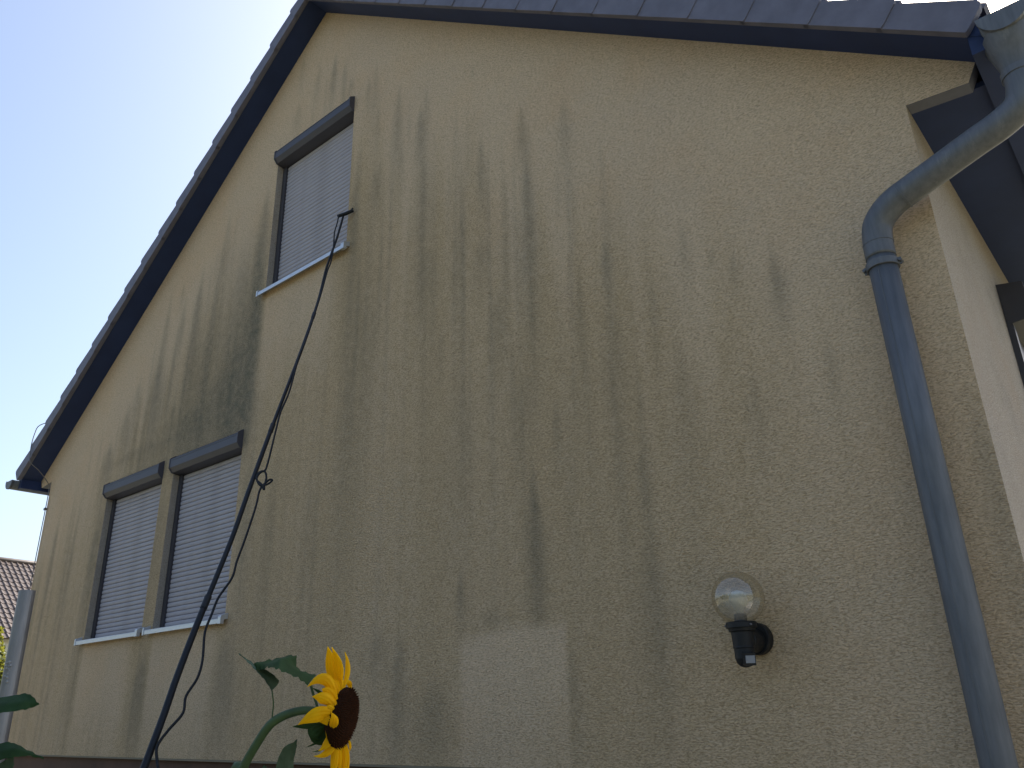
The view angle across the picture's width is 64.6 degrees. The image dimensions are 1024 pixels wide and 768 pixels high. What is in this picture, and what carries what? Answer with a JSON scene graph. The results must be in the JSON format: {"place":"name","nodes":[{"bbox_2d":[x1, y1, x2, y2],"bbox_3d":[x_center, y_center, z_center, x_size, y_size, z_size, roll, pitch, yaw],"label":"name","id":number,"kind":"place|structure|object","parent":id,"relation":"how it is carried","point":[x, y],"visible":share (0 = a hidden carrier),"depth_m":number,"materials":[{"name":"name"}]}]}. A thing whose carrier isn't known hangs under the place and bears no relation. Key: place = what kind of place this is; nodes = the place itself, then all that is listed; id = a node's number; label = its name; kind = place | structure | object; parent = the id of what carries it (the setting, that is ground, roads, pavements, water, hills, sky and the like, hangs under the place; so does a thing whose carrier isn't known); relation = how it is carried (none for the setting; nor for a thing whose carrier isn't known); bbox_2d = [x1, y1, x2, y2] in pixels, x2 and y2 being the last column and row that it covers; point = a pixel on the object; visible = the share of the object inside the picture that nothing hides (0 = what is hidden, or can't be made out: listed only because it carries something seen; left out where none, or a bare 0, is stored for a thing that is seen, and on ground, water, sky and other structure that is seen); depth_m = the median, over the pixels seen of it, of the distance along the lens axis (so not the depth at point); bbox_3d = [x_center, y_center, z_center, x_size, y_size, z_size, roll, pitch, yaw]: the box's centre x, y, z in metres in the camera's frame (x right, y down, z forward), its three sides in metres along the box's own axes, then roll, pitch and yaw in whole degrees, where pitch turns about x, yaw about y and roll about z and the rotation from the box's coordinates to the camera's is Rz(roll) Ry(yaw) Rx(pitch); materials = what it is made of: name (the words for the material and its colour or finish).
{"place":"outdoors","nodes":[
{"label":"outdoors","id":0,"kind":"place"},
{"bbox_2d":[0,557,35,663],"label":"neighbour house","id":1,"kind":"structure","parent":0,"point":[15,576],"depth_m":34.99,"materials":[{"name":"tile"}]},
{"bbox_2d":[0,0,1016,560],"label":"sky","id":2,"kind":"structure","parent":0,"point":[109,109],"materials":[{"name":"blue"}]},
{"label":"lawn","id":3,"kind":"structure","parent":0,"visible":0},
{"bbox_2d":[0,626,6,684],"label":"garden tree","id":4,"kind":"object","parent":3,"relation":"on","point":[3,652],"visible":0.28,"depth_m":14.02,"materials":[{"name":"green plant"}]},
{"bbox_2d":[0,590,35,762],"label":"steel post","id":5,"kind":"object","parent":3,"relation":"on","point":[16,646],"visible":1,"depth_m":2.20,"materials":[{"name":"grey metal"}]},
{"bbox_2d":[0,693,43,767],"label":"sunflower plant","id":6,"kind":"object","parent":3,"relation":"on","point":[12,703],"visible":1,"depth_m":1.64,"materials":[{"name":"green plant"}]},
{"bbox_2d":[140,208,353,767],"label":"telescopic pole","id":7,"kind":"object","parent":3,"relation":"on","point":[147,758],"visible":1,"depth_m":3.19,"materials":[{"name":"black plastic"}]},
{"bbox_2d":[155,215,338,767],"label":"water hose","id":8,"kind":"object","parent":7,"relation":"attached to","point":[261,485],"visible":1,"depth_m":3.42,"materials":[{"name":"black rubber"}]},
{"bbox_2d":[231,646,359,767],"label":"sunflower","id":9,"kind":"object","parent":3,"relation":"on","point":[330,726],"visible":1,"depth_m":1.14,"materials":[{"name":"yellow plant"}]},
{"bbox_2d":[5,0,1023,767],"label":"house","id":10,"kind":"structure","parent":3,"relation":"on","point":[645,338],"depth_m":4.21,"materials":[{"name":"paint"}]},
{"bbox_2d":[29,423,49,589],"bbox_3d":[-4.780,2.518,7.685,0.226,4.507,0.265,-19,-28,36],"label":"lightning wire","id":11,"kind":"object","parent":10,"relation":"attached to","point":[45,509],"visible":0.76,"depth_m":8.31,"materials":[{"name":"grey metal"}]},
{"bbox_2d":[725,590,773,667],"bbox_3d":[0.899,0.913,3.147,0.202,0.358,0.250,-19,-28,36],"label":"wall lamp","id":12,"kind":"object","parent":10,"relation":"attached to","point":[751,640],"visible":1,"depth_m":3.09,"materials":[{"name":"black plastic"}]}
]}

